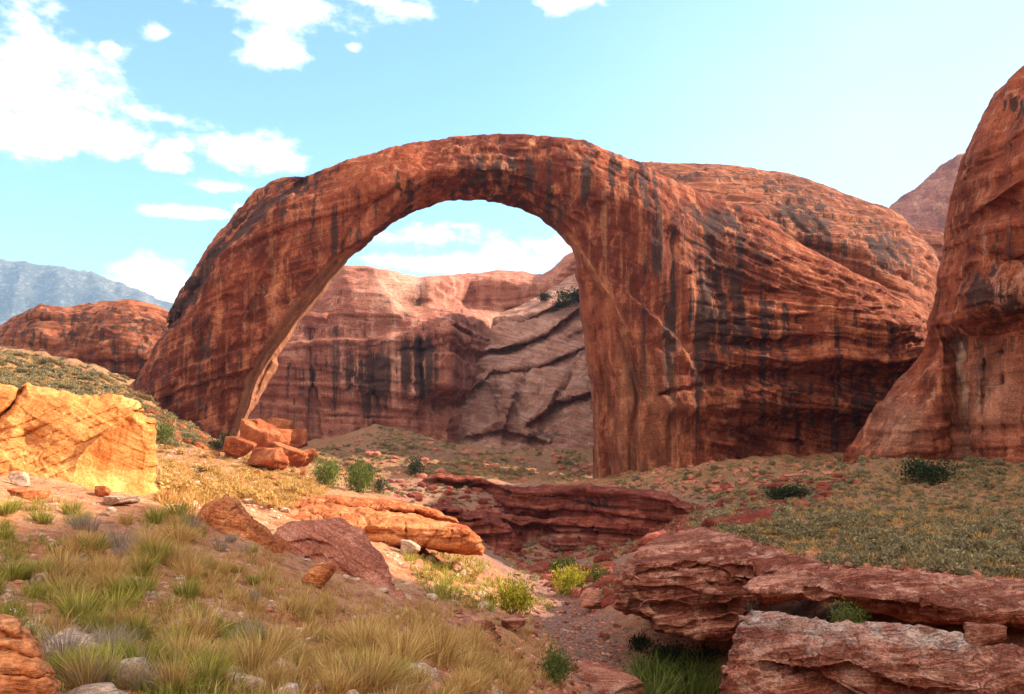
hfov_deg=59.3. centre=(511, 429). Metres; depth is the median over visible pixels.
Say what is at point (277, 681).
golden grass clump
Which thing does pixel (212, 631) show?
golden grass clump
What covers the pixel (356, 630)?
golden grass clump
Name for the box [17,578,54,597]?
green brush
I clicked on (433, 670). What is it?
stone
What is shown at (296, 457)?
boulder
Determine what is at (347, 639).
golden grass clump
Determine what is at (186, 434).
sagebrush
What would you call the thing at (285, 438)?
boulder
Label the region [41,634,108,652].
stone
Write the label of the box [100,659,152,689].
golden grass clump
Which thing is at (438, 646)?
golden grass clump
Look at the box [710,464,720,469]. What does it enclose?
sagebrush
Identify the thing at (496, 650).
stone
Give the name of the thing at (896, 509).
sagebrush
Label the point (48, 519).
green brush
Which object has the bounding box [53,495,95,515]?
green brush
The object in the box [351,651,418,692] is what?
green brush
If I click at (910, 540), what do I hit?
sagebrush
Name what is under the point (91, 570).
golden grass clump
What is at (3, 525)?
green brush
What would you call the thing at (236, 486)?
dry bush
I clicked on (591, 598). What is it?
boulder
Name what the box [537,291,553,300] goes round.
dark bush
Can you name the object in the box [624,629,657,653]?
dark bush
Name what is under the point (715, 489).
gravel
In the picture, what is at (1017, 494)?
sagebrush
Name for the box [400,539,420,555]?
boulder
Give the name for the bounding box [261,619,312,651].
golden grass clump
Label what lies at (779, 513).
sagebrush
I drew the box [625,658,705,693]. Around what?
reed clump
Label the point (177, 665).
green brush
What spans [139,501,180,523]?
green brush
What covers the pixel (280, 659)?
stone
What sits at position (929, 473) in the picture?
juniper
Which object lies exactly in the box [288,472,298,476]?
dry bush
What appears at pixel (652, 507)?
rock ledge
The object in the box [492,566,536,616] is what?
yellow bush
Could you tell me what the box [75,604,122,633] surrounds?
green brush
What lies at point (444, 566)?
dry grass
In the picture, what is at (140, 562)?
golden grass clump
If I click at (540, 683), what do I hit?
stone
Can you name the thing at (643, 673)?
reed clump
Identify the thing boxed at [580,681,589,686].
stone
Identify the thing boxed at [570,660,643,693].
boulder
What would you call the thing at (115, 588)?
green brush
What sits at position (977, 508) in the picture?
sagebrush
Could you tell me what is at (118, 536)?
grey brush
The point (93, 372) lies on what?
sagebrush
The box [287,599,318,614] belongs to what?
golden grass clump
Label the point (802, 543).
sagebrush
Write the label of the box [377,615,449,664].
golden grass clump
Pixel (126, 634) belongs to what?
grey brush
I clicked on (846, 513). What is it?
sagebrush
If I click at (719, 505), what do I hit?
block
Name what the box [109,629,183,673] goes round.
green brush
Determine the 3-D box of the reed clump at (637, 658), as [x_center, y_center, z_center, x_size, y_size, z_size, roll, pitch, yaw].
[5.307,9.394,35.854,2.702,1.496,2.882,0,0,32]
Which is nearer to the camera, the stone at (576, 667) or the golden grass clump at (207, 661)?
the golden grass clump at (207, 661)
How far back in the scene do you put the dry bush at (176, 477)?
38.89 m
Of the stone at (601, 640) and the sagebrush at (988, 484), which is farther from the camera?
the sagebrush at (988, 484)
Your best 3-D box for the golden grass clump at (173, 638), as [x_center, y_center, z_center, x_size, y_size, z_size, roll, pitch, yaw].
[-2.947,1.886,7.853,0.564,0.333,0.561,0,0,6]
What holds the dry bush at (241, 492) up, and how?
on the ground at (398, 573)
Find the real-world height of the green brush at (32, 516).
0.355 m
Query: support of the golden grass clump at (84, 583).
on the ground at (398, 573)
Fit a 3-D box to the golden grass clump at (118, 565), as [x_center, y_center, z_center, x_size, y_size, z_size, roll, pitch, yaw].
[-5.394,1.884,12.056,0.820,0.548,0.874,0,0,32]
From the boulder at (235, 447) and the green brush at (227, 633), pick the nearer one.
the green brush at (227, 633)
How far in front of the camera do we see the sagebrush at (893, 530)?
42.87 m
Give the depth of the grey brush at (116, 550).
14.02 m
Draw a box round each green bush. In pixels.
[155,417,174,444]
[534,637,578,686]
[548,550,575,572]
[588,562,616,584]
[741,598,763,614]
[827,597,870,622]
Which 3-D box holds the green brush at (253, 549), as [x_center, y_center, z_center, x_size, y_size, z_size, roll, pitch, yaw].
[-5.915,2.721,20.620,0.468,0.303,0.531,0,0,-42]
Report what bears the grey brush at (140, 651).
on the ground at (398, 573)
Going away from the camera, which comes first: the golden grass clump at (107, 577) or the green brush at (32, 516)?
the golden grass clump at (107, 577)
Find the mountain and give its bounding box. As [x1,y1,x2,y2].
[0,259,172,324]
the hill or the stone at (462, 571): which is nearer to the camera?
the stone at (462, 571)
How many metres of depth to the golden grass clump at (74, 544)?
13.78 m
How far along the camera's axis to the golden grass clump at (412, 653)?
10.03 m
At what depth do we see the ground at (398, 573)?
42.72 m
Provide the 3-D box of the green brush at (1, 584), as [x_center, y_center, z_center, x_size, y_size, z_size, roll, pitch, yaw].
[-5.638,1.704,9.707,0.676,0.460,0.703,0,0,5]
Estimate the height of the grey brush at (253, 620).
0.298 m
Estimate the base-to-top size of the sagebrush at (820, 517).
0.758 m
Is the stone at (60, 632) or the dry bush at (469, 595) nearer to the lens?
the stone at (60, 632)
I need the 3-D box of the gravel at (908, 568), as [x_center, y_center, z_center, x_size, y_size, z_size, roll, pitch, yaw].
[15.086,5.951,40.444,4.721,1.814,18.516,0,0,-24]
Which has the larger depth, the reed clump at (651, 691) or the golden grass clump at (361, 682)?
the reed clump at (651, 691)
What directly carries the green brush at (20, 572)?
on the ground at (398, 573)
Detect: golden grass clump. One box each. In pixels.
[20,557,76,583]
[27,547,97,584]
[27,565,99,598]
[35,546,87,563]
[43,644,136,693]
[46,582,96,606]
[52,526,107,556]
[57,575,100,595]
[67,526,106,542]
[70,507,97,518]
[70,552,115,579]
[78,566,135,598]
[78,567,127,587]
[79,540,116,557]
[82,602,137,626]
[84,550,118,565]
[87,573,119,596]
[89,552,148,576]
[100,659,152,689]
[105,609,135,627]
[107,568,139,580]
[108,508,140,526]
[108,605,160,632]
[114,549,160,576]
[118,522,162,546]
[120,539,155,560]
[127,526,174,550]
[131,649,214,693]
[135,629,217,666]
[149,517,209,547]
[151,540,205,568]
[153,519,197,542]
[154,627,226,650]
[155,607,214,638]
[157,627,196,649]
[158,552,216,584]
[163,512,186,524]
[164,600,233,642]
[169,539,196,557]
[170,546,216,570]
[178,505,206,521]
[182,524,205,542]
[182,648,214,672]
[188,634,235,662]
[191,580,213,596]
[193,549,218,560]
[195,662,239,688]
[201,556,220,568]
[206,635,229,656]
[211,581,228,591]
[214,562,233,573]
[216,634,272,668]
[217,631,298,674]
[222,620,303,663]
[223,635,261,655]
[225,560,239,571]
[226,588,242,598]
[234,636,281,661]
[235,622,255,634]
[239,596,271,619]
[240,662,301,692]
[254,567,278,581]
[258,583,276,596]
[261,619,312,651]
[262,657,305,681]
[272,596,300,609]
[280,635,323,666]
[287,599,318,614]
[299,610,312,620]
[303,655,344,682]
[304,641,365,679]
[307,659,370,693]
[310,649,400,693]
[312,618,329,628]
[312,623,341,645]
[314,590,344,607]
[317,617,396,658]
[323,613,391,654]
[324,645,410,693]
[335,639,418,693]
[343,616,417,656]
[360,623,403,647]
[363,627,439,664]
[364,662,416,693]
[366,668,407,693]
[370,655,416,684]
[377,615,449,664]
[396,617,489,675]
[439,665,484,693]
[442,659,503,693]
[448,645,489,678]
[456,623,501,663]
[463,638,491,667]
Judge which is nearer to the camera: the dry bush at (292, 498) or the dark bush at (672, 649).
the dark bush at (672, 649)
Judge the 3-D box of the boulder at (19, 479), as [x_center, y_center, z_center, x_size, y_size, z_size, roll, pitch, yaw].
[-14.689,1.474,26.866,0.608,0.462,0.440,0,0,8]
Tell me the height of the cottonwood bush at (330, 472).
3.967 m
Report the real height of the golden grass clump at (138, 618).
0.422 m
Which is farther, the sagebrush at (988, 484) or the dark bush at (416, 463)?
the dark bush at (416, 463)
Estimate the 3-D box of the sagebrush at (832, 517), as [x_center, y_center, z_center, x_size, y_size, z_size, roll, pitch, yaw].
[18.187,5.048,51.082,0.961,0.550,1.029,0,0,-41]
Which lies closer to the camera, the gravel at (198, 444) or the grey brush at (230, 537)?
the grey brush at (230, 537)
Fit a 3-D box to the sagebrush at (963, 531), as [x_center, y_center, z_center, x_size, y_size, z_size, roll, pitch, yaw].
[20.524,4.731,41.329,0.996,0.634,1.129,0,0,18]
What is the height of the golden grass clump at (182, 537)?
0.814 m
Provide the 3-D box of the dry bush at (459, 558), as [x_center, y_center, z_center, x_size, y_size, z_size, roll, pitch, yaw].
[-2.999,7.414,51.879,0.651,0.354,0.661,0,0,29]
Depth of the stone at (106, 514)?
21.00 m
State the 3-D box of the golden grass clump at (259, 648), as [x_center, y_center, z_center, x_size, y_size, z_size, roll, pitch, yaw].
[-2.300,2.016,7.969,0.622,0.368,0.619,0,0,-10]
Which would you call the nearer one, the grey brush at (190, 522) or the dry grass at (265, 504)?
the grey brush at (190, 522)
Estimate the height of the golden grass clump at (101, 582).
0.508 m
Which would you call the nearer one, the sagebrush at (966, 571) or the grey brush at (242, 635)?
the grey brush at (242, 635)
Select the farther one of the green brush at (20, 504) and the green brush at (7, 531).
the green brush at (20, 504)
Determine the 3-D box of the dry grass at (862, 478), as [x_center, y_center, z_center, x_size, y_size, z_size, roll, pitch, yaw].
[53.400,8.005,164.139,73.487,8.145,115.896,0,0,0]
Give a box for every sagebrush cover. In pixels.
[0,347,217,447]
[313,427,594,495]
[389,473,858,596]
[600,454,1022,502]
[679,466,1023,578]
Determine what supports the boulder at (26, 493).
on the ground at (398, 573)
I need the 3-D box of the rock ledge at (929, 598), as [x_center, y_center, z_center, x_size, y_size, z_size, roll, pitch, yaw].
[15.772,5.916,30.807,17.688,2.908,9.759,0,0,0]
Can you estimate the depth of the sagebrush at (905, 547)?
37.71 m
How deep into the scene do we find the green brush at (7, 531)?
15.54 m
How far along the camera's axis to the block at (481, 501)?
160.63 m
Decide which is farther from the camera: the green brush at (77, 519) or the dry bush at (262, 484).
the dry bush at (262, 484)
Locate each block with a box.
[417,482,425,487]
[477,498,488,504]
[582,565,593,571]
[598,577,617,588]
[649,528,661,532]
[701,520,708,527]
[705,516,737,526]
[715,503,723,506]
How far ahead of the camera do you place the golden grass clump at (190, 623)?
9.05 m
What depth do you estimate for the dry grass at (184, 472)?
60.52 m
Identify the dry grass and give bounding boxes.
[0,348,211,447]
[23,494,520,693]
[150,438,328,511]
[156,448,333,508]
[187,524,472,652]
[315,427,590,497]
[399,595,576,693]
[401,472,853,594]
[402,548,556,611]
[410,552,532,603]
[597,456,1023,499]
[686,463,1023,578]
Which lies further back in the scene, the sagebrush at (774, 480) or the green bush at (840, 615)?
the sagebrush at (774, 480)
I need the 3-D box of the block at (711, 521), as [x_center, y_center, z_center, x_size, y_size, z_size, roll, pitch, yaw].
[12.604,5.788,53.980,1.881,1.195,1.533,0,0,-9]
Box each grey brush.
[34,617,100,659]
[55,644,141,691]
[61,511,96,530]
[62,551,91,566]
[68,510,109,531]
[77,616,148,651]
[80,625,117,649]
[101,522,146,548]
[102,620,144,646]
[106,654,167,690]
[107,536,140,556]
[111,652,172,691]
[112,640,150,660]
[175,512,205,529]
[206,536,229,550]
[221,533,240,544]
[222,627,258,640]
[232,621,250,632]
[234,612,270,630]
[236,543,250,552]
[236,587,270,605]
[243,623,274,638]
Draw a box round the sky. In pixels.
[0,0,1023,302]
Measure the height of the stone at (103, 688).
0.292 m
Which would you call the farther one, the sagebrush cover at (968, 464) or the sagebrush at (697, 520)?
the sagebrush cover at (968, 464)
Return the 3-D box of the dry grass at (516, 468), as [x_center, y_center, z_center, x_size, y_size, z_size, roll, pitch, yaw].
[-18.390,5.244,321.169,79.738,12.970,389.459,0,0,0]
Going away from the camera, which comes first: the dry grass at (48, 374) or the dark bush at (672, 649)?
the dark bush at (672, 649)
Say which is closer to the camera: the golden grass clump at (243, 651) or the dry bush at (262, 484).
the golden grass clump at (243, 651)
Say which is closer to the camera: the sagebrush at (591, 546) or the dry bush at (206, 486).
the dry bush at (206, 486)
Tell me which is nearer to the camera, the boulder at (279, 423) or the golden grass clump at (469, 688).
the golden grass clump at (469, 688)
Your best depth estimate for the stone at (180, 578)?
12.84 m
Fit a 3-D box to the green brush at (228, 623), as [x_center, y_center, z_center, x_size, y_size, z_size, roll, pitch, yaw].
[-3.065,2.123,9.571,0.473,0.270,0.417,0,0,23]
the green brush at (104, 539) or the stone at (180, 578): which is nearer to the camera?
the stone at (180, 578)
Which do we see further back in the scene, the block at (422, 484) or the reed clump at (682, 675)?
the block at (422, 484)
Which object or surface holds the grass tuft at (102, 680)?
on the ground at (398, 573)
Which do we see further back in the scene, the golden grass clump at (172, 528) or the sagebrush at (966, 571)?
the sagebrush at (966, 571)
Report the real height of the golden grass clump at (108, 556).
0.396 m
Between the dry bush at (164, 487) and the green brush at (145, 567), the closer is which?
the green brush at (145, 567)
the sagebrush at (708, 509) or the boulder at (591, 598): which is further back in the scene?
the sagebrush at (708, 509)
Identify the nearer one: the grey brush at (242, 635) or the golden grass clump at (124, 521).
the grey brush at (242, 635)
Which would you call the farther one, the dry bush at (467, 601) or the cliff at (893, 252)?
the cliff at (893, 252)
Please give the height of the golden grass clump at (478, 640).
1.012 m
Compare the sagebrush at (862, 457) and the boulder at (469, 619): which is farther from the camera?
the sagebrush at (862, 457)
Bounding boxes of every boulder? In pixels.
[0,382,158,495]
[7,487,51,500]
[8,472,30,486]
[94,486,110,496]
[101,496,140,504]
[197,494,296,554]
[223,436,256,458]
[240,419,280,447]
[245,447,288,470]
[249,419,258,424]
[254,470,262,474]
[265,442,307,467]
[266,417,294,428]
[277,428,292,445]
[289,428,307,448]
[296,449,316,467]
[302,563,335,587]
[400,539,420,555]
[458,616,497,634]
[501,613,525,630]
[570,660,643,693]
[579,587,604,609]
[963,622,1006,645]
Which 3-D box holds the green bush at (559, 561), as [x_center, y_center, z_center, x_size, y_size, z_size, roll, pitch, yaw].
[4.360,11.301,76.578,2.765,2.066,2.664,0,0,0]
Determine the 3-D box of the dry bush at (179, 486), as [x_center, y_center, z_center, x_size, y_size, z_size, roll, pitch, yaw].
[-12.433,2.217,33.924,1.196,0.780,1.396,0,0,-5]
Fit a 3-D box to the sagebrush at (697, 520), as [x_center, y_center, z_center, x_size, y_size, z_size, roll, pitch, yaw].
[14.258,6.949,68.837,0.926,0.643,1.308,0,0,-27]
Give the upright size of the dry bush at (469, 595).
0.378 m
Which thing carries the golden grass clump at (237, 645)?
on the ground at (398, 573)
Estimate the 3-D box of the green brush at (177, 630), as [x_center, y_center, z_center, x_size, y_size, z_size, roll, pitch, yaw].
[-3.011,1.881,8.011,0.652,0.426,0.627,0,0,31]
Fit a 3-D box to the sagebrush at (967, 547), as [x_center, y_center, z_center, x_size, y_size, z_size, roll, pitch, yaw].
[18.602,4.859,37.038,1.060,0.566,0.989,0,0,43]
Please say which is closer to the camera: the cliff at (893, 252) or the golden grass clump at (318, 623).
the golden grass clump at (318, 623)
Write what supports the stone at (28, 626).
on the ground at (398, 573)
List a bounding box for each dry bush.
[157,479,182,490]
[159,476,198,489]
[163,462,176,468]
[165,479,199,493]
[197,463,215,472]
[197,489,223,499]
[198,483,224,493]
[199,479,212,484]
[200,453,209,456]
[215,478,229,483]
[220,485,234,497]
[230,483,241,490]
[236,489,248,497]
[238,486,257,491]
[244,490,260,497]
[251,473,263,477]
[252,482,266,487]
[255,491,277,501]
[274,479,284,485]
[280,483,299,492]
[284,496,300,501]
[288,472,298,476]
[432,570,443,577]
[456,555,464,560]
[457,594,472,600]
[460,596,475,606]
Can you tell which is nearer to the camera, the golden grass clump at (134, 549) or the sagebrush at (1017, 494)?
the golden grass clump at (134, 549)
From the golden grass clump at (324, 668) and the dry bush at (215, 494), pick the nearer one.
the golden grass clump at (324, 668)
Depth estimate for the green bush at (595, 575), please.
53.29 m
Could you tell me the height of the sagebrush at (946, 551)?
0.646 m
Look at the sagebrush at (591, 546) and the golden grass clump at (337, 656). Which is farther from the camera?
the sagebrush at (591, 546)
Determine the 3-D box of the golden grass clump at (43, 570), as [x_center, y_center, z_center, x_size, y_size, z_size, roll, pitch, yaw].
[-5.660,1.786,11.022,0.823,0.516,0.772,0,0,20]
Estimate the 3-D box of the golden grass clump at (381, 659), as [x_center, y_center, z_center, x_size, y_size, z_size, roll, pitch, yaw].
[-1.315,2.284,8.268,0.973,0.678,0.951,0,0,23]
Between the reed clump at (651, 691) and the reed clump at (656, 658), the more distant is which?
the reed clump at (656, 658)
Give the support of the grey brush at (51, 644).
on the ground at (398, 573)
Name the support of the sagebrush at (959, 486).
on the ground at (398, 573)
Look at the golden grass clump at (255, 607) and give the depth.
11.77 m
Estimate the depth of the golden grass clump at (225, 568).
14.11 m
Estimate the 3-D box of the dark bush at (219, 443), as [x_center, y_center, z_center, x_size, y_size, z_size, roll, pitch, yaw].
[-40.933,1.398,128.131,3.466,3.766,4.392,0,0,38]
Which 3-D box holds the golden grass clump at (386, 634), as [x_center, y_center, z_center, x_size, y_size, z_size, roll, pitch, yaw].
[-1.576,2.543,10.270,1.119,0.780,1.094,0,0,22]
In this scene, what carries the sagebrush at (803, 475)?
on the ground at (398, 573)
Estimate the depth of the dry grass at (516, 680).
17.93 m
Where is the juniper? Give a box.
[895,454,967,485]
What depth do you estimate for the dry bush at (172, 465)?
58.26 m
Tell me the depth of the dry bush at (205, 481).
57.06 m
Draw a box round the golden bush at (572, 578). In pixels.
[548,558,591,596]
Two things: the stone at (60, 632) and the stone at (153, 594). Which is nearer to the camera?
the stone at (60, 632)
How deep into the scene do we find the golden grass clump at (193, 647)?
7.01 m
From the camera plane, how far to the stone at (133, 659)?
6.29 m
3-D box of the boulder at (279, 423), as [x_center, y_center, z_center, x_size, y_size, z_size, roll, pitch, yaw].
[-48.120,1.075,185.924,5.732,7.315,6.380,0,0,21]
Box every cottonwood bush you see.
[310,450,343,488]
[341,456,379,492]
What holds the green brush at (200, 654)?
on the ground at (398, 573)
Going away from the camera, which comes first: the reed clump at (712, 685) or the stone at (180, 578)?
the stone at (180, 578)
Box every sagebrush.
[37,357,50,361]
[39,364,50,369]
[53,370,66,377]
[84,370,99,374]
[85,390,101,395]
[164,437,181,446]
[180,432,192,437]
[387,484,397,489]
[582,562,596,565]
[586,545,596,550]
[690,517,703,523]
[702,510,721,521]
[705,492,716,499]
[705,506,719,513]
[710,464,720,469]
[722,525,737,533]
[735,523,758,532]
[749,504,758,509]
[768,504,793,512]
[770,478,777,482]
[771,510,785,517]
[780,517,806,528]
[796,541,809,546]
[798,473,810,478]
[803,526,828,535]
[810,513,828,523]
[822,514,837,521]
[830,519,845,526]
[836,510,853,516]
[839,530,861,540]
[845,478,856,482]
[850,536,864,541]
[856,454,865,460]
[867,539,886,547]
[876,526,902,536]
[881,536,896,547]
[891,507,908,512]
[894,539,924,553]
[897,534,928,545]
[929,556,951,570]
[932,545,961,556]
[935,535,963,544]
[947,527,970,538]
[948,562,974,574]
[950,521,962,527]
[954,483,966,488]
[956,542,977,552]
[957,567,974,575]
[959,537,988,550]
[974,504,990,510]
[978,564,996,572]
[979,478,990,482]
[982,481,995,487]
[982,516,1007,527]
[982,538,995,547]
[988,497,1000,501]
[989,466,1004,473]
[993,474,1006,479]
[994,458,1003,464]
[997,527,1023,538]
[998,541,1023,551]
[1000,509,1011,513]
[1011,492,1022,496]
[1012,518,1023,525]
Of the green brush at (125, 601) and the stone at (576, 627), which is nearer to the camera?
the green brush at (125, 601)
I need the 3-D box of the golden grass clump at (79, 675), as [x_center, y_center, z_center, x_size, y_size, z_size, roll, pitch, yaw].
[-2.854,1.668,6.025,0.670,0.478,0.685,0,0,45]
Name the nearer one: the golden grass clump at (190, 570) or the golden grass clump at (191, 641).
the golden grass clump at (191, 641)
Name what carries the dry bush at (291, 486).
on the ground at (398, 573)
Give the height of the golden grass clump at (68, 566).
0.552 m
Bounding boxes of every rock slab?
[273,517,407,599]
[719,610,1023,693]
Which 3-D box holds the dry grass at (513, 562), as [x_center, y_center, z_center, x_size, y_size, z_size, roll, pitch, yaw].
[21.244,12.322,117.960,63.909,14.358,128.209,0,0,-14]
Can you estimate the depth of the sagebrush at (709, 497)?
144.33 m
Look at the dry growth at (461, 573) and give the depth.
42.56 m
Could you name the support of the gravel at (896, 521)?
on the ground at (398, 573)
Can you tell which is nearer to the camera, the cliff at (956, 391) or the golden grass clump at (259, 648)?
the golden grass clump at (259, 648)
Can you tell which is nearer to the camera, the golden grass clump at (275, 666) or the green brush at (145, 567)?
the golden grass clump at (275, 666)
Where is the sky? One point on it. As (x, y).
(133, 132)
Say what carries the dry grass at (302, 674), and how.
on the ground at (398, 573)
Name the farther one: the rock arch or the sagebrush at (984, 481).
the rock arch
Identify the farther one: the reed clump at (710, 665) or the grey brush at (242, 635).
the reed clump at (710, 665)
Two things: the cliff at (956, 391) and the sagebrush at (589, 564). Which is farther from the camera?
the cliff at (956, 391)
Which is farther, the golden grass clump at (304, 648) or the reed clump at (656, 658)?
the reed clump at (656, 658)
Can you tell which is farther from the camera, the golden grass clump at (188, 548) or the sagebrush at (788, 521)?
the sagebrush at (788, 521)
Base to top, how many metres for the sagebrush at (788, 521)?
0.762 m
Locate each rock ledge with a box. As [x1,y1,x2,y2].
[0,614,59,693]
[284,504,484,555]
[290,495,458,522]
[421,473,694,539]
[430,503,526,558]
[464,509,644,551]
[612,527,829,641]
[743,567,1023,629]
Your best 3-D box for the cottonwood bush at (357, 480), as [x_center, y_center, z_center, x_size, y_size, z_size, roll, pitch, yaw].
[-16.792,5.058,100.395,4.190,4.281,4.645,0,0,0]
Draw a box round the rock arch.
[127,133,925,478]
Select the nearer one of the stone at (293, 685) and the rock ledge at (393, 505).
the stone at (293, 685)
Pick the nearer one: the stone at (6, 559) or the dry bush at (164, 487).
the stone at (6, 559)
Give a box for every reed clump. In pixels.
[615,659,660,690]
[616,673,678,693]
[619,645,675,679]
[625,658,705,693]
[629,647,695,684]
[637,638,696,671]
[647,650,719,690]
[653,662,720,693]
[668,648,724,681]
[684,662,721,693]
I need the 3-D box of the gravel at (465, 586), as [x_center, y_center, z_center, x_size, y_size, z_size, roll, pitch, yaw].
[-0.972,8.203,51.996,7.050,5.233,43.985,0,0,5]
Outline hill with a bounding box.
[889,153,963,232]
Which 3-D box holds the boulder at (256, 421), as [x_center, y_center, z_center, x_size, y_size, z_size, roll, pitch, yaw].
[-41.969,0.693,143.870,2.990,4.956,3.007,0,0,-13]
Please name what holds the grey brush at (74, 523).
on the ground at (398, 573)
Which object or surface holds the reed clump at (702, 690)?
on the ground at (398, 573)
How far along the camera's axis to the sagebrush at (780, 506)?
65.18 m
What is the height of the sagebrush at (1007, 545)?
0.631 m
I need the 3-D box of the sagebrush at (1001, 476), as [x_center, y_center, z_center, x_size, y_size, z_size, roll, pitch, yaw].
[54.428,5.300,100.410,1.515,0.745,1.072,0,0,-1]
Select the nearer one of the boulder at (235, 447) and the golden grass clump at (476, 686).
the golden grass clump at (476, 686)
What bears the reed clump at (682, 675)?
on the ground at (398, 573)
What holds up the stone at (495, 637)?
on the ground at (398, 573)
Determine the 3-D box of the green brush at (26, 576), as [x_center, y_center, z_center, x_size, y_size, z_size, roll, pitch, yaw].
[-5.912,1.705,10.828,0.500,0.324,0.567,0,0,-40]
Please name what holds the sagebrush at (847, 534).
on the ground at (398, 573)
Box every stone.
[0,556,12,561]
[0,592,16,600]
[24,624,44,635]
[27,572,48,586]
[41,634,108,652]
[43,644,73,658]
[47,502,59,508]
[51,627,80,638]
[60,630,96,641]
[67,682,127,693]
[99,512,111,516]
[106,507,116,511]
[111,657,151,684]
[140,591,156,599]
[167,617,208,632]
[174,575,185,582]
[225,672,267,693]
[267,657,298,675]
[269,682,300,693]
[360,682,401,693]
[404,661,438,682]
[426,593,437,601]
[456,569,465,575]
[477,591,486,598]
[486,646,498,655]
[489,634,501,643]
[491,684,502,693]
[530,629,537,637]
[530,678,544,689]
[533,609,540,614]
[569,664,577,671]
[573,625,580,629]
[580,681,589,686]
[598,631,608,638]
[598,638,603,643]
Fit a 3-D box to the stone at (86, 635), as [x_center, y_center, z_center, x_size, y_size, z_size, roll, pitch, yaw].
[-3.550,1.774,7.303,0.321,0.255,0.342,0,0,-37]
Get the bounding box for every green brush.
[0,494,32,513]
[0,518,21,532]
[0,524,22,539]
[0,554,34,580]
[0,568,23,594]
[6,498,27,511]
[8,559,38,578]
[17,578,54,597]
[23,553,69,585]
[26,509,48,520]
[32,507,60,524]
[39,574,95,602]
[44,647,97,679]
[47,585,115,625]
[47,641,123,680]
[52,640,119,662]
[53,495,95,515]
[65,509,93,525]
[71,529,121,555]
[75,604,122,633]
[78,629,144,662]
[86,582,152,615]
[87,620,129,641]
[97,573,142,596]
[104,609,171,642]
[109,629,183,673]
[116,566,179,599]
[120,549,165,575]
[132,532,179,562]
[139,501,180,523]
[144,618,202,643]
[157,637,246,683]
[160,656,199,677]
[161,633,224,664]
[163,497,197,516]
[166,573,209,599]
[174,512,193,526]
[214,616,238,636]
[217,627,241,641]
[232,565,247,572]
[244,571,267,584]
[246,543,260,552]
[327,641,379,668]
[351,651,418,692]
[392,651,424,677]
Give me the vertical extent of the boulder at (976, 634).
0.373 m
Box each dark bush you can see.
[209,427,234,450]
[371,474,387,493]
[405,453,426,476]
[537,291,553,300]
[550,298,572,308]
[552,285,578,303]
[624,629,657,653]
[642,638,695,667]
[683,641,727,666]
[762,479,817,499]
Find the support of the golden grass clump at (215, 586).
on the ground at (398, 573)
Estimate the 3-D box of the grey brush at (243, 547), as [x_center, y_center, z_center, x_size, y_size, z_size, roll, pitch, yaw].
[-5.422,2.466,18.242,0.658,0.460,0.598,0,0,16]
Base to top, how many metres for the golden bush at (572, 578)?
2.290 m
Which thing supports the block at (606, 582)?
on the ground at (398, 573)
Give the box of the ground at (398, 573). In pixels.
[0,345,1023,693]
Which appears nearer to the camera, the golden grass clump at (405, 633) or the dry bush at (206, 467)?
the golden grass clump at (405, 633)
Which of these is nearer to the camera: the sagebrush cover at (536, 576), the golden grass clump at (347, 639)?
the golden grass clump at (347, 639)
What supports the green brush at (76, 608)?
on the ground at (398, 573)
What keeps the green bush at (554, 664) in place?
on the ground at (398, 573)
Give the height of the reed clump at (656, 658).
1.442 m
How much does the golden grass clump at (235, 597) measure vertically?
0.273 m
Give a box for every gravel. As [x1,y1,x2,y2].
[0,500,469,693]
[131,393,222,455]
[241,501,435,599]
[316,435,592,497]
[387,473,861,608]
[401,553,556,611]
[518,571,650,693]
[593,459,848,497]
[690,474,1022,572]
[796,551,1023,580]
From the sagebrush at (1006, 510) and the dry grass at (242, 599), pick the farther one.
the sagebrush at (1006, 510)
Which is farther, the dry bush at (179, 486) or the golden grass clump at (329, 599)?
the dry bush at (179, 486)
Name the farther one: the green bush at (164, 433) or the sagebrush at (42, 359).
the sagebrush at (42, 359)
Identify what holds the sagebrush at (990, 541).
on the ground at (398, 573)
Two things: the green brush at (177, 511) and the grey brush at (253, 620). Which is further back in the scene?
the green brush at (177, 511)
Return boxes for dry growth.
[411,552,550,606]
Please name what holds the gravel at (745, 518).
on the ground at (398, 573)
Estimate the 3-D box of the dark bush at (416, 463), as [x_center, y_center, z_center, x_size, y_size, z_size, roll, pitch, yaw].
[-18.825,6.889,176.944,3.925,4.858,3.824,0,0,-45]
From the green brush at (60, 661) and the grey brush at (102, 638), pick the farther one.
the grey brush at (102, 638)
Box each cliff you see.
[0,299,168,378]
[248,252,575,443]
[457,273,594,450]
[642,161,939,344]
[841,65,1023,464]
[913,227,943,262]

